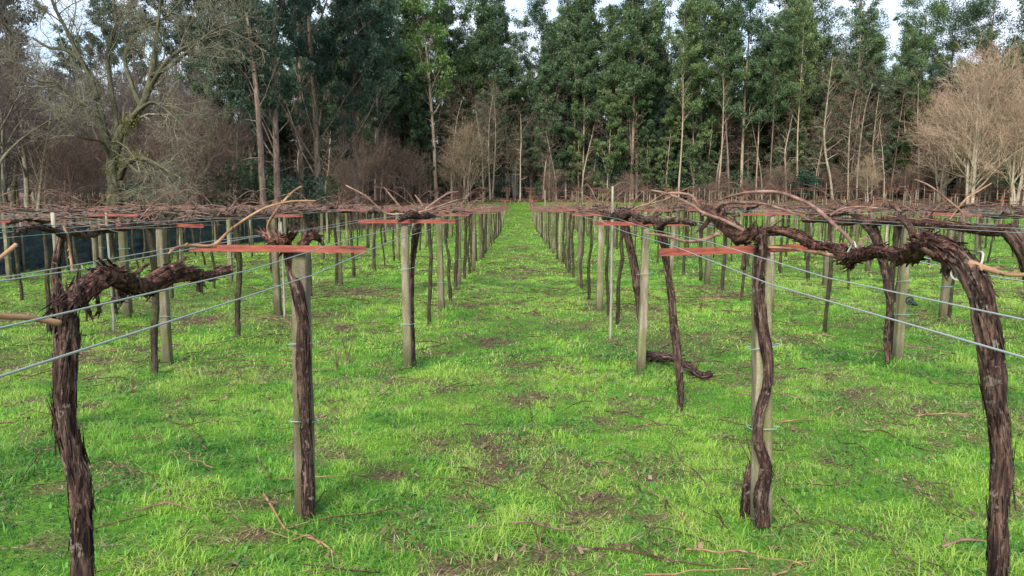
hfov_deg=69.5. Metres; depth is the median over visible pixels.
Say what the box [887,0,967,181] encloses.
eucalyptus tree
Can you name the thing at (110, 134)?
bare tree
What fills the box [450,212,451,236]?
trellis post
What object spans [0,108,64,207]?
bare tree
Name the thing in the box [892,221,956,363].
trellis post
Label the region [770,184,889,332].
grapevine
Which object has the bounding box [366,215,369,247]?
trellis post
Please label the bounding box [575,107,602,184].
evergreen tree
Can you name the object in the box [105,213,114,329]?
stake
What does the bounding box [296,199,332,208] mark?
grapevine
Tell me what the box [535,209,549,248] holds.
grapevine
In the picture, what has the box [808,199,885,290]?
grapevine
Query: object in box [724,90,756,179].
young tree
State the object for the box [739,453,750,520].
stump
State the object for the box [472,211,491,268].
trellis post
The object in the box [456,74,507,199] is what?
bare tree
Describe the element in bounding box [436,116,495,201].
bare tree
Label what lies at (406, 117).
evergreen tree
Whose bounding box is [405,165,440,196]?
bush
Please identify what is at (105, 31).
evergreen tree
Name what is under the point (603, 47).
eucalyptus tree
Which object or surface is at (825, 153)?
tree
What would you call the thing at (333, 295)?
pruned cane
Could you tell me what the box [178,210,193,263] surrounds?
trellis post
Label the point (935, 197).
distant posts
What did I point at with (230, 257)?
trellis post
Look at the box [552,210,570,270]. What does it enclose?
trellis post
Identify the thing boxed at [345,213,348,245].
trellis post
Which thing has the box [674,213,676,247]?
trellis post
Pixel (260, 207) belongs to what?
grapevine
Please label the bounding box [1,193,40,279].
grapevine
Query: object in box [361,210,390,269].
trellis post
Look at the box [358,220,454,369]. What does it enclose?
trellis post
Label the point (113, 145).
oak tree
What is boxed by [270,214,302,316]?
trellis post
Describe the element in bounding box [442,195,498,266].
grapevine
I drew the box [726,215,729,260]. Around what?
trellis post
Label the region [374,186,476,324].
grapevine
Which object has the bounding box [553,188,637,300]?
grapevine
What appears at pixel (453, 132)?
bare tree
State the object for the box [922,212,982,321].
trellis post
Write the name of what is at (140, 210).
grapevine
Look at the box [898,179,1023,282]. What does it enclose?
grapevine
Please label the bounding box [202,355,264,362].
pruned cane
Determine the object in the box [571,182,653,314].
grapevine
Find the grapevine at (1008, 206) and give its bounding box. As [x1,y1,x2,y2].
[993,205,1020,208]
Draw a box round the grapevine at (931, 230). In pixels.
[927,203,947,266]
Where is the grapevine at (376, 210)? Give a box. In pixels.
[342,197,394,270]
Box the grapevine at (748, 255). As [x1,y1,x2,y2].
[735,204,756,266]
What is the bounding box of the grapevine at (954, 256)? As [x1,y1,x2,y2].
[829,213,1023,575]
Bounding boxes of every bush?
[120,180,157,208]
[202,152,284,219]
[219,170,249,198]
[248,164,296,199]
[267,174,334,227]
[269,160,296,197]
[294,173,314,193]
[296,174,321,196]
[311,166,351,199]
[314,203,344,227]
[324,167,353,197]
[361,177,374,198]
[379,170,408,198]
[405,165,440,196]
[440,177,467,196]
[467,173,484,197]
[475,167,514,197]
[478,177,504,197]
[516,162,540,197]
[532,176,551,197]
[536,175,563,195]
[557,168,580,197]
[568,172,591,198]
[575,166,611,198]
[588,162,635,199]
[600,188,616,199]
[611,164,645,197]
[643,164,663,197]
[653,163,692,198]
[657,168,695,197]
[665,187,680,199]
[667,160,711,199]
[702,174,723,196]
[704,163,737,196]
[716,169,755,198]
[748,167,781,198]
[786,169,821,200]
[788,170,824,196]
[823,170,863,198]
[827,173,854,197]
[874,172,901,197]
[886,167,916,197]
[910,168,947,198]
[932,169,964,198]
[951,171,992,198]
[982,178,1008,198]
[993,173,1023,198]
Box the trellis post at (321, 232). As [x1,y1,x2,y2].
[320,213,324,259]
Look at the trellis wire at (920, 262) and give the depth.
2.67 m
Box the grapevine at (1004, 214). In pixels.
[963,188,1023,219]
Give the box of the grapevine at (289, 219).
[265,206,290,230]
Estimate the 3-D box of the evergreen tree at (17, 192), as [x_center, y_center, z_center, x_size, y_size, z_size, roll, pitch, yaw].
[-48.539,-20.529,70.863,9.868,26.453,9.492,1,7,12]
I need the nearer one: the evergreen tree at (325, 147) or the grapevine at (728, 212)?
the grapevine at (728, 212)
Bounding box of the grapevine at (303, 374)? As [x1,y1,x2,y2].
[252,186,325,519]
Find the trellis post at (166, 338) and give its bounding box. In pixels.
[116,223,203,364]
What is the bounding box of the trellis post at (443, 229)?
[442,216,444,239]
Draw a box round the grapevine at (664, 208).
[645,198,682,247]
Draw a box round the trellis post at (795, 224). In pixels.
[793,215,796,243]
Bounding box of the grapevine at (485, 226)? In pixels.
[484,205,506,253]
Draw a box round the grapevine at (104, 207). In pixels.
[87,202,158,241]
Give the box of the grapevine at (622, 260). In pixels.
[582,191,667,324]
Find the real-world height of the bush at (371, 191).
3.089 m
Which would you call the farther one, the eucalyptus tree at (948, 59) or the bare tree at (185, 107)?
the eucalyptus tree at (948, 59)
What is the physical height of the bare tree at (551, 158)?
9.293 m
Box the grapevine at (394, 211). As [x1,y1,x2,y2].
[385,204,417,260]
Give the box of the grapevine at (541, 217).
[527,204,546,236]
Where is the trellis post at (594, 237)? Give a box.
[593,216,595,239]
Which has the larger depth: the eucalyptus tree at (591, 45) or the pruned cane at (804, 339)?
the eucalyptus tree at (591, 45)
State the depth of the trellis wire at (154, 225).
6.08 m
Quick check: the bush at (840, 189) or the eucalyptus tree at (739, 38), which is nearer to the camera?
the bush at (840, 189)
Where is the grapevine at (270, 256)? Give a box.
[248,199,298,272]
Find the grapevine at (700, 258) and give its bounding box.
[672,195,717,280]
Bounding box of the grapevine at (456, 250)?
[421,191,483,288]
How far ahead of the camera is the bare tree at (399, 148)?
83.55 m
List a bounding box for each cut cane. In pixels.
[0,243,17,260]
[0,313,61,325]
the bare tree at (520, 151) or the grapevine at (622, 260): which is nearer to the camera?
the grapevine at (622, 260)
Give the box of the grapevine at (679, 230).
[670,207,679,247]
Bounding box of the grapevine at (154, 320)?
[0,188,206,375]
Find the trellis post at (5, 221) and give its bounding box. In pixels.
[0,219,10,222]
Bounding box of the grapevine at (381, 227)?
[357,205,410,264]
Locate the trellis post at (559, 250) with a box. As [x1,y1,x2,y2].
[544,211,560,260]
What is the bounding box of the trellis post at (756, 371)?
[659,243,847,530]
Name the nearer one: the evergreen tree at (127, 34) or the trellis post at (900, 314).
the trellis post at (900, 314)
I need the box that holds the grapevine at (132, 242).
[76,192,169,276]
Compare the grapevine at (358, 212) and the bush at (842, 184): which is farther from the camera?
the bush at (842, 184)
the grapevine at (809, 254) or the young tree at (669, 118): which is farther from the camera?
the young tree at (669, 118)
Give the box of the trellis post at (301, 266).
[189,245,365,519]
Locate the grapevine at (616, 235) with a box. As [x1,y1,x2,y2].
[609,205,624,248]
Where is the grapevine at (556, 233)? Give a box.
[544,204,580,258]
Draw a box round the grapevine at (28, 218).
[0,194,96,333]
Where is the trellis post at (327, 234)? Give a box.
[326,213,328,243]
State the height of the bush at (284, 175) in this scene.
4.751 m
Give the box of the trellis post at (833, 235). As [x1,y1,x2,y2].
[832,216,835,253]
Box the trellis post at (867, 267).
[858,209,892,270]
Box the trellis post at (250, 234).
[248,213,251,244]
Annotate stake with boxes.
[50,212,55,251]
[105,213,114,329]
[280,222,285,318]
[609,186,613,339]
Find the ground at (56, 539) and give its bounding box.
[0,137,1023,575]
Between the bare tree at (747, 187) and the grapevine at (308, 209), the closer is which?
the grapevine at (308, 209)
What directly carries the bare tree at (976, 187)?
on the ground at (56, 539)
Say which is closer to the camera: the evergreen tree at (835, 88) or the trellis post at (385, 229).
the trellis post at (385, 229)
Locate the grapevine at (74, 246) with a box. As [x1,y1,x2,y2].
[30,193,137,277]
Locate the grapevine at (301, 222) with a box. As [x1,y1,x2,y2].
[286,202,308,235]
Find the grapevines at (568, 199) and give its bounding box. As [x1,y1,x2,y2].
[0,195,1021,233]
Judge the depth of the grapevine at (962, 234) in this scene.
13.96 m
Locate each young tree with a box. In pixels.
[366,80,403,198]
[393,65,432,198]
[417,126,441,198]
[437,122,457,198]
[441,71,480,196]
[454,108,484,199]
[469,60,509,197]
[496,90,517,177]
[526,60,569,194]
[544,67,582,198]
[562,99,592,190]
[585,141,603,191]
[592,89,629,187]
[612,64,654,198]
[619,119,637,193]
[635,127,656,199]
[654,108,683,197]
[670,57,715,200]
[692,88,728,197]
[713,98,745,186]
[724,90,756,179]
[737,111,763,184]
[751,127,782,196]
[764,85,807,184]
[783,99,813,186]
[806,111,836,198]
[807,57,848,198]
[832,71,882,196]
[833,91,864,183]
[850,69,911,199]
[878,140,897,185]
[883,72,935,196]
[894,78,939,199]
[916,110,940,170]
[931,119,962,191]
[952,77,985,194]
[979,109,1018,199]
[979,138,999,192]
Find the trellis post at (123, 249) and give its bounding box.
[88,214,152,317]
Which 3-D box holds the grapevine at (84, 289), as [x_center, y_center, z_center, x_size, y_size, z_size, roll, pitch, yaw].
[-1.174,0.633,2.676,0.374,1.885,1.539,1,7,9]
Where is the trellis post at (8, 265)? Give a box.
[1,213,12,280]
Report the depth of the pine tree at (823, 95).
90.60 m
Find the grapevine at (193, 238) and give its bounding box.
[165,203,201,254]
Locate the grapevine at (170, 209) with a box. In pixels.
[121,190,210,298]
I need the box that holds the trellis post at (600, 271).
[571,214,604,310]
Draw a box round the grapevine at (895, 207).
[869,196,951,302]
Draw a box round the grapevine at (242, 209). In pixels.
[196,193,259,270]
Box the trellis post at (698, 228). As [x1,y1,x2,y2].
[697,212,699,246]
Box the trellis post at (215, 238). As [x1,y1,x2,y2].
[213,215,216,252]
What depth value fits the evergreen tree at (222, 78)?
55.31 m
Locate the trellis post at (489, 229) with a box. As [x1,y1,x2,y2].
[488,210,500,247]
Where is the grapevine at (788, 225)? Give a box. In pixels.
[785,207,798,255]
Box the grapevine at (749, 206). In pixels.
[710,182,790,301]
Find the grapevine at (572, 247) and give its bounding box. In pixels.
[549,192,593,278]
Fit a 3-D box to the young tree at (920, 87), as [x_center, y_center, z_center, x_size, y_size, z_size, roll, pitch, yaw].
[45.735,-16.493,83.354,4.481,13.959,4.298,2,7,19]
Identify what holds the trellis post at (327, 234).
on the ground at (56, 539)
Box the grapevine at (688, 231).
[687,212,688,247]
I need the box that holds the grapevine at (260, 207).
[239,204,268,256]
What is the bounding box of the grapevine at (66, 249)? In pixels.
[50,203,115,272]
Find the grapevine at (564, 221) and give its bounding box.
[544,202,581,261]
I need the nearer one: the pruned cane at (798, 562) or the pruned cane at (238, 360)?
the pruned cane at (798, 562)
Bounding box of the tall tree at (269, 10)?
[196,0,297,205]
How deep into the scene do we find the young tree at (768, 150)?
89.86 m
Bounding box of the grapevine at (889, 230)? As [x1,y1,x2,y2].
[888,207,912,246]
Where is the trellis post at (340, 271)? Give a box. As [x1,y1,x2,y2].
[321,209,359,284]
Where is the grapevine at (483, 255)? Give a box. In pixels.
[466,205,495,257]
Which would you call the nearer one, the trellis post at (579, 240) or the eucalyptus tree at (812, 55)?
the trellis post at (579, 240)
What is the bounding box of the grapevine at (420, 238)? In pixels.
[406,211,421,250]
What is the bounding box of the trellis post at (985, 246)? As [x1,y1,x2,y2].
[983,211,991,248]
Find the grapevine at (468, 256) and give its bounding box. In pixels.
[447,195,498,272]
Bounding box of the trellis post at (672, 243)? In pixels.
[657,210,681,269]
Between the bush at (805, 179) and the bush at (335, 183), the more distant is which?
the bush at (335, 183)
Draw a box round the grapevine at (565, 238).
[537,198,591,266]
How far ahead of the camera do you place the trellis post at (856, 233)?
29.28 m
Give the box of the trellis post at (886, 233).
[874,211,889,245]
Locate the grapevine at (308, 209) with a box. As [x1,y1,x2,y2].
[261,193,339,295]
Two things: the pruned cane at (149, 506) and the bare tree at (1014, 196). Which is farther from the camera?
the bare tree at (1014, 196)
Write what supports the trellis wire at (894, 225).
attached to the trellis post
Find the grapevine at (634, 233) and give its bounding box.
[618,204,643,252]
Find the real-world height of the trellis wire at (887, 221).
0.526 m
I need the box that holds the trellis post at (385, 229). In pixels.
[384,213,386,242]
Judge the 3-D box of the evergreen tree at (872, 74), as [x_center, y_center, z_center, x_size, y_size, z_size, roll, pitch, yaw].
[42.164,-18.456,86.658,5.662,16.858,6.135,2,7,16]
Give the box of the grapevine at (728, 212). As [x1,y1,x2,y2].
[689,192,764,290]
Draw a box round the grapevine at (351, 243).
[326,195,385,276]
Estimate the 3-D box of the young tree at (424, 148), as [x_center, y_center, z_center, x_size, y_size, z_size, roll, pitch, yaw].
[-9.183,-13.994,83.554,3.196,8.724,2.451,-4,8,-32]
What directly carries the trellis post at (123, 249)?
on the ground at (56, 539)
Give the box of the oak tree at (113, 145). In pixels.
[0,0,282,216]
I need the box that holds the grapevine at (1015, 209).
[982,207,1020,211]
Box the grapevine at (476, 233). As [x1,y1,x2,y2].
[448,204,493,260]
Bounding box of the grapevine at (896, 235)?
[849,186,986,354]
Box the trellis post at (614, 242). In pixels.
[613,226,615,247]
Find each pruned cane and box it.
[0,348,93,359]
[0,442,58,469]
[3,367,51,383]
[79,332,172,352]
[98,483,223,526]
[123,486,196,512]
[155,470,278,503]
[172,419,209,450]
[181,447,212,467]
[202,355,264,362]
[224,347,291,358]
[248,366,284,399]
[263,492,341,560]
[267,525,323,548]
[277,361,329,365]
[279,461,383,478]
[311,289,354,298]
[349,454,512,490]
[358,339,430,348]
[393,376,446,385]
[431,380,466,396]
[450,418,481,450]
[451,462,484,482]
[458,506,575,530]
[466,490,502,541]
[501,287,534,295]
[509,331,591,339]
[532,498,628,527]
[533,469,598,533]
[582,523,716,566]
[606,405,666,426]
[620,300,667,304]
[632,476,711,541]
[643,568,751,574]
[646,378,722,391]
[648,513,683,558]
[663,422,709,487]
[686,548,803,564]
[688,366,788,376]
[697,365,750,392]
[699,298,736,300]
[716,295,749,300]
[721,380,812,399]
[772,316,840,327]
[772,406,840,423]
[773,555,829,575]
[779,319,826,350]
[796,290,839,299]
[835,419,945,452]
[836,390,898,420]
[837,393,903,415]
[858,344,955,353]
[863,392,902,413]
[882,420,976,437]
[895,367,957,388]
[901,352,954,367]
[916,411,985,416]
[926,481,982,517]
[930,383,1022,390]
[941,529,986,547]
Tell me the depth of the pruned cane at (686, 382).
6.75 m
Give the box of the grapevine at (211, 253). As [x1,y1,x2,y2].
[164,193,241,287]
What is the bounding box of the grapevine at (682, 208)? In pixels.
[654,192,703,274]
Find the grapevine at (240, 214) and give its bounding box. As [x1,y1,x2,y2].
[116,187,292,337]
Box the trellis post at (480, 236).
[479,210,494,260]
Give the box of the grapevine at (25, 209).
[0,191,66,217]
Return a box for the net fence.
[0,218,283,274]
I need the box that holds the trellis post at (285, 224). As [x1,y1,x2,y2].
[270,210,286,267]
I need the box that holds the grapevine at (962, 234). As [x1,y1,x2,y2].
[957,205,1002,288]
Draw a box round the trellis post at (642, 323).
[595,222,689,372]
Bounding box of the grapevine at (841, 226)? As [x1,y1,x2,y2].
[824,205,848,263]
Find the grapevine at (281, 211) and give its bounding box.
[238,194,323,313]
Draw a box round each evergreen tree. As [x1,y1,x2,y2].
[0,0,26,75]
[0,0,47,66]
[0,0,56,205]
[32,22,101,193]
[70,0,143,197]
[95,0,183,178]
[125,0,217,199]
[159,0,238,202]
[174,1,268,205]
[177,0,316,206]
[209,8,285,199]
[244,0,400,223]
[245,123,271,166]
[261,85,290,173]
[264,0,352,204]
[264,124,296,167]
[276,67,297,197]
[279,105,305,177]
[286,106,313,176]
[294,0,399,205]
[294,130,313,176]
[295,0,401,221]
[306,92,338,170]
[308,47,352,170]
[309,130,339,196]
[331,102,360,199]
[337,62,374,192]
[344,0,420,201]
[348,105,401,153]
[365,108,407,197]
[372,97,409,197]
[387,107,415,199]
[413,99,449,196]
[429,113,451,195]
[443,118,469,198]
[451,118,477,187]
[473,98,508,198]
[473,101,504,198]
[494,76,533,196]
[494,109,518,196]
[496,77,513,196]
[503,122,531,198]
[516,106,546,196]
[518,56,548,191]
[521,144,540,196]
[532,113,565,191]
[533,99,571,197]
[556,91,586,198]
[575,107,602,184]
[577,121,612,169]
[586,85,621,182]
[621,110,650,198]
[637,97,668,199]
[642,94,668,198]
[645,122,667,198]
[650,90,692,164]
[652,94,684,167]
[672,133,689,166]
[696,114,723,196]
[723,85,748,167]
[729,50,771,195]
[731,107,747,141]
[736,40,788,197]
[748,34,809,198]
[759,103,803,198]
[798,34,845,197]
[801,73,853,198]
[809,76,853,195]
[846,54,896,196]
[850,99,884,197]
[884,114,908,197]
[888,52,922,108]
[890,99,923,194]
[920,64,960,193]
[924,60,958,166]
[940,66,982,194]
[954,104,969,192]
[964,75,993,133]
[981,85,1020,198]
[993,59,1023,198]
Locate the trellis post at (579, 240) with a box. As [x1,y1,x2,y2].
[555,209,601,285]
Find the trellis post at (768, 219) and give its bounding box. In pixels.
[758,211,781,241]
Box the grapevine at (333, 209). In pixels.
[285,190,371,285]
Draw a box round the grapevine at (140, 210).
[67,195,191,313]
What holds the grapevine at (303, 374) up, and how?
on the ground at (56, 539)
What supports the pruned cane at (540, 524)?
on the ground at (56, 539)
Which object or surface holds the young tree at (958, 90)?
on the ground at (56, 539)
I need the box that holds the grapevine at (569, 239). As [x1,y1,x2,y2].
[547,196,586,272]
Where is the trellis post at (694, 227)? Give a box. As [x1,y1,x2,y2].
[692,212,695,239]
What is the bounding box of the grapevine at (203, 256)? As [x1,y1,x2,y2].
[178,203,225,264]
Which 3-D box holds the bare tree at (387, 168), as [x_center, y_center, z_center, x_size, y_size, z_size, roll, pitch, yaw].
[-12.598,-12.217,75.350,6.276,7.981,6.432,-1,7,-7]
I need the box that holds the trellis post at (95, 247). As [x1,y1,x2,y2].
[88,209,109,270]
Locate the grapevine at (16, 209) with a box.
[0,189,60,300]
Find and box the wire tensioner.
[905,296,917,305]
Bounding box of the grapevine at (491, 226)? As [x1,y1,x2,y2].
[491,208,506,241]
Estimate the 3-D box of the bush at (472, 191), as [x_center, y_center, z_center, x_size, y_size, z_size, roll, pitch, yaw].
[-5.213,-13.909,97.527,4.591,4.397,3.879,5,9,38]
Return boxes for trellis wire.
[0,209,399,232]
[0,209,489,328]
[0,210,431,281]
[0,210,493,377]
[0,215,396,277]
[2,208,428,218]
[3,209,393,237]
[5,211,273,227]
[6,212,249,226]
[37,210,200,215]
[531,206,1023,320]
[543,207,931,259]
[559,210,1023,358]
[645,215,1023,281]
[666,210,1020,232]
[670,209,1023,228]
[761,210,1008,219]
[769,209,1013,217]
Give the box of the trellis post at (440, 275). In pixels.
[436,213,468,312]
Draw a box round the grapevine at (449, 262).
[411,188,498,301]
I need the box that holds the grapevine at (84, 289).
[39,200,315,575]
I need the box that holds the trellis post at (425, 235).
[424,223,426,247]
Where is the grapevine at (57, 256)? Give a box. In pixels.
[8,223,115,431]
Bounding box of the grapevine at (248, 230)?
[247,208,258,244]
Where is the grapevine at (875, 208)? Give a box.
[861,203,892,266]
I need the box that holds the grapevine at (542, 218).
[526,206,546,238]
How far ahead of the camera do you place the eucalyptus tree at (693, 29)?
80.08 m
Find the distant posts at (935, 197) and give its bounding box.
[707,188,1009,205]
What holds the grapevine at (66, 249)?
on the ground at (56, 539)
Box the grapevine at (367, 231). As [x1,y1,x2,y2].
[362,205,367,247]
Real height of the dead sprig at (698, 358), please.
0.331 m
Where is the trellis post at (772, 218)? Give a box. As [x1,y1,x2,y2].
[742,212,802,312]
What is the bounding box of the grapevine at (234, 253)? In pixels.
[221,204,257,259]
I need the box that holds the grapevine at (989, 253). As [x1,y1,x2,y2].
[986,204,1019,262]
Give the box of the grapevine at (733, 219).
[712,204,745,260]
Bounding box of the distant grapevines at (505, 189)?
[389,186,1023,233]
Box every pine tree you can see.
[800,49,846,159]
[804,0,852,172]
[816,33,850,108]
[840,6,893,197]
[861,58,893,179]
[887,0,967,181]
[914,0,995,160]
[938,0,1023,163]
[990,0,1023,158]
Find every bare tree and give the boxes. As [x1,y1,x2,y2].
[0,0,90,208]
[0,32,111,209]
[0,44,36,187]
[0,56,105,207]
[0,67,106,210]
[0,70,39,171]
[0,80,37,208]
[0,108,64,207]
[10,98,70,202]
[16,102,79,207]
[21,120,106,210]
[31,129,137,213]
[42,74,121,212]
[50,39,164,212]
[60,112,136,207]
[65,82,108,199]
[82,74,161,208]
[89,59,179,202]
[112,51,219,204]
[119,61,238,205]
[119,116,204,213]
[121,107,170,206]
[136,86,246,221]
[144,102,257,215]
[145,67,233,203]
[175,73,241,207]
[180,80,272,204]
[199,74,267,199]
[279,114,310,185]
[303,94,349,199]
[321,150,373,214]
[326,135,403,207]
[352,114,381,195]
[359,99,404,199]
[360,129,417,204]
[388,114,421,198]
[388,140,436,202]
[420,91,450,185]
[430,141,474,199]
[435,78,478,200]
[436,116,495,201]
[450,107,472,193]
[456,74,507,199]
[463,81,506,200]
[471,82,517,199]
[499,98,536,200]
[501,124,524,196]
[521,71,577,199]
[531,121,566,197]
[534,167,570,200]
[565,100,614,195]
[569,179,586,197]
[583,169,605,199]
[605,182,624,200]
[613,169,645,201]
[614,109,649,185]
[637,177,653,198]
[689,185,703,199]
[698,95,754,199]
[698,180,719,200]
[703,99,750,193]
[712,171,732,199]
[734,117,775,199]
[738,178,756,199]
[756,171,777,200]
[761,86,815,199]
[761,161,797,199]
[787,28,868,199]
[801,92,848,193]
[818,66,875,200]
[818,159,852,199]
[822,60,893,200]
[824,105,846,195]
[842,178,863,199]
[846,153,886,202]
[849,73,904,200]
[854,181,870,198]
[863,121,903,201]
[871,172,897,199]
[883,67,945,200]
[886,107,929,192]
[889,162,933,200]
[891,78,1004,200]
[902,87,956,193]
[903,22,1023,203]
[919,171,937,197]
[927,179,950,199]
[939,59,1023,206]
[951,184,964,199]
[956,144,1005,202]
[959,172,994,198]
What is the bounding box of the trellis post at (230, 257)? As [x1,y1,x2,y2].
[226,211,248,282]
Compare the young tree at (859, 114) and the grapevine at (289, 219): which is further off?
the young tree at (859, 114)
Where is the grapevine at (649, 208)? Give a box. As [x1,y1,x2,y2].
[642,204,673,263]
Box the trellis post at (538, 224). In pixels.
[538,212,539,233]
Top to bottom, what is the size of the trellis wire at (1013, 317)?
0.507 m
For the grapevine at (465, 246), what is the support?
on the ground at (56, 539)
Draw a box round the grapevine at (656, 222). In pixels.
[641,211,697,410]
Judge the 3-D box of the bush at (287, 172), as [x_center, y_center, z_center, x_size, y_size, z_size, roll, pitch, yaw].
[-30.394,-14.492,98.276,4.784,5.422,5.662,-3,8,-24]
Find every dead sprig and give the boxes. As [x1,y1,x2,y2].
[330,344,343,369]
[336,327,354,359]
[528,514,550,544]
[687,345,709,368]
[739,431,750,460]
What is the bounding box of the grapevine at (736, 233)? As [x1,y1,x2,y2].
[645,189,854,532]
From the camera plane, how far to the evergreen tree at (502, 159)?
99.78 m
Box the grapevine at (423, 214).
[346,185,466,360]
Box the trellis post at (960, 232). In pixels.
[958,217,962,244]
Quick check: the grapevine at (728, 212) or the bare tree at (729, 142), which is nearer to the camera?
the grapevine at (728, 212)
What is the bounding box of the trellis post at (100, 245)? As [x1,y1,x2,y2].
[97,217,103,264]
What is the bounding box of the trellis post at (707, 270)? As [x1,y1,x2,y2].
[687,209,733,283]
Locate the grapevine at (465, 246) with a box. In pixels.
[446,197,486,279]
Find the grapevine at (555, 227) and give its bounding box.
[543,210,556,254]
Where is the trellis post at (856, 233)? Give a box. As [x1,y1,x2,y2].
[854,211,859,244]
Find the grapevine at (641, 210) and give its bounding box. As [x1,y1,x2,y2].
[630,206,658,212]
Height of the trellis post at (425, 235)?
1.655 m
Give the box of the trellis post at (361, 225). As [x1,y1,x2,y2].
[360,213,362,236]
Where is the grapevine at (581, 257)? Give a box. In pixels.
[541,193,608,288]
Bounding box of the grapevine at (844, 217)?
[827,204,858,242]
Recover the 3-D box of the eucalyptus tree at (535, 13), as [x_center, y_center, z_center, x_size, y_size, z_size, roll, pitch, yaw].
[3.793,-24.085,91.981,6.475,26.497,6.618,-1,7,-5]
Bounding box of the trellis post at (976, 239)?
[974,216,978,252]
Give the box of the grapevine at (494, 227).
[489,205,497,242]
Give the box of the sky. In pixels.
[0,0,1023,141]
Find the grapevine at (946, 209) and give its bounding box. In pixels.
[912,197,1000,317]
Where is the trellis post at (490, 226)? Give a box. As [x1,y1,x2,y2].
[490,209,500,243]
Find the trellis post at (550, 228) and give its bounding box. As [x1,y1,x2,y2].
[549,212,550,247]
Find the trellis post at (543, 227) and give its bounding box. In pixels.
[534,210,544,240]
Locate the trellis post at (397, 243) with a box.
[391,210,408,259]
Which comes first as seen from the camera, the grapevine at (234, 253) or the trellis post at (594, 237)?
the grapevine at (234, 253)
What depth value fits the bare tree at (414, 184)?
76.55 m
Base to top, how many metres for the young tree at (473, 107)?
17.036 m
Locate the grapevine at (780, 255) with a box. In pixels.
[767,206,809,273]
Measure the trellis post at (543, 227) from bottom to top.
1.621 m
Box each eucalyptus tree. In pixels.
[259,33,291,185]
[269,40,294,159]
[281,42,309,151]
[295,10,324,172]
[321,26,346,183]
[364,0,389,199]
[378,1,428,199]
[387,20,421,198]
[392,0,438,199]
[392,0,457,198]
[402,14,435,193]
[402,33,433,195]
[418,0,479,198]
[424,0,471,198]
[450,33,487,172]
[451,0,505,197]
[465,0,512,183]
[474,3,517,196]
[476,1,535,197]
[505,11,538,194]
[509,69,534,191]
[519,0,567,197]
[523,40,543,134]
[526,33,568,169]
[532,3,573,187]
[548,3,601,197]
[553,0,600,199]
[555,0,611,198]
[562,0,602,173]
[566,17,607,199]
[589,18,622,147]
[595,1,636,197]
[595,73,620,147]
[604,0,669,198]
[605,0,672,198]
[622,14,668,198]
[629,11,673,111]
[640,0,695,165]
[652,67,688,137]
[659,0,730,198]
[660,0,707,196]
[678,43,714,136]
[679,0,723,187]
[690,0,756,198]
[699,47,735,171]
[704,2,747,198]
[708,0,772,199]
[715,11,747,89]
[744,20,789,199]
[747,6,801,196]
[749,0,817,197]
[770,0,828,200]
[783,0,831,197]
[811,8,826,90]
[837,0,891,175]
[879,8,935,199]
[902,23,936,113]
[926,46,954,82]
[970,21,1010,197]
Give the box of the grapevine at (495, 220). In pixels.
[495,205,513,238]
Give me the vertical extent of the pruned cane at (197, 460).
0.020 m
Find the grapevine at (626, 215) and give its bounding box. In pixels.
[601,186,691,361]
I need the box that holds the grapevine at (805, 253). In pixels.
[788,201,817,260]
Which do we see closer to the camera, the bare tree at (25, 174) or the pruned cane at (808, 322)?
the pruned cane at (808, 322)
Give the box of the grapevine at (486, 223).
[478,204,505,251]
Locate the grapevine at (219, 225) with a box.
[204,205,247,252]
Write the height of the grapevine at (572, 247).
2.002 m
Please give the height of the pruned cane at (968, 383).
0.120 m
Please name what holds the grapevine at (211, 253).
on the ground at (56, 539)
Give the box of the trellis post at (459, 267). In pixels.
[441,209,481,283]
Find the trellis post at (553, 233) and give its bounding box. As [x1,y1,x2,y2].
[541,210,554,253]
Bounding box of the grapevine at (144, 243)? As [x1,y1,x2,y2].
[142,207,145,261]
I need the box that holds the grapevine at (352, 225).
[352,212,353,238]
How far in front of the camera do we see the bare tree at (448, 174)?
81.59 m
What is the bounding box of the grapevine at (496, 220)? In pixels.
[496,206,510,237]
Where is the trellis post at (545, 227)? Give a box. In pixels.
[535,210,546,243]
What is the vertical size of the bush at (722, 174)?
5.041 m
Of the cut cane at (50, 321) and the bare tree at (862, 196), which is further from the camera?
the bare tree at (862, 196)
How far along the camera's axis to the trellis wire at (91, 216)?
9.38 m
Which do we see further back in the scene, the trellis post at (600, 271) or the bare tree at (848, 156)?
the bare tree at (848, 156)
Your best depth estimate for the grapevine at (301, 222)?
28.68 m
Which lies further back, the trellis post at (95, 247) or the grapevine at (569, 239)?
the grapevine at (569, 239)
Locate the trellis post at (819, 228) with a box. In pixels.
[818,223,820,239]
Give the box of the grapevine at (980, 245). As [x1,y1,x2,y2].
[968,202,1004,260]
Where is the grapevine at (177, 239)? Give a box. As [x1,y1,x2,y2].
[142,195,193,260]
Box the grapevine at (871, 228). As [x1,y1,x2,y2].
[799,205,902,364]
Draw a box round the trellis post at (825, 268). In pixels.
[811,210,847,285]
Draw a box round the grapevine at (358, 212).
[353,205,377,245]
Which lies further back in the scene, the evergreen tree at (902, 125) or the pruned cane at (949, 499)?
the evergreen tree at (902, 125)
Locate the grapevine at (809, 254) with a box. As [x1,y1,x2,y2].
[791,207,811,280]
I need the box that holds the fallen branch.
[646,344,723,380]

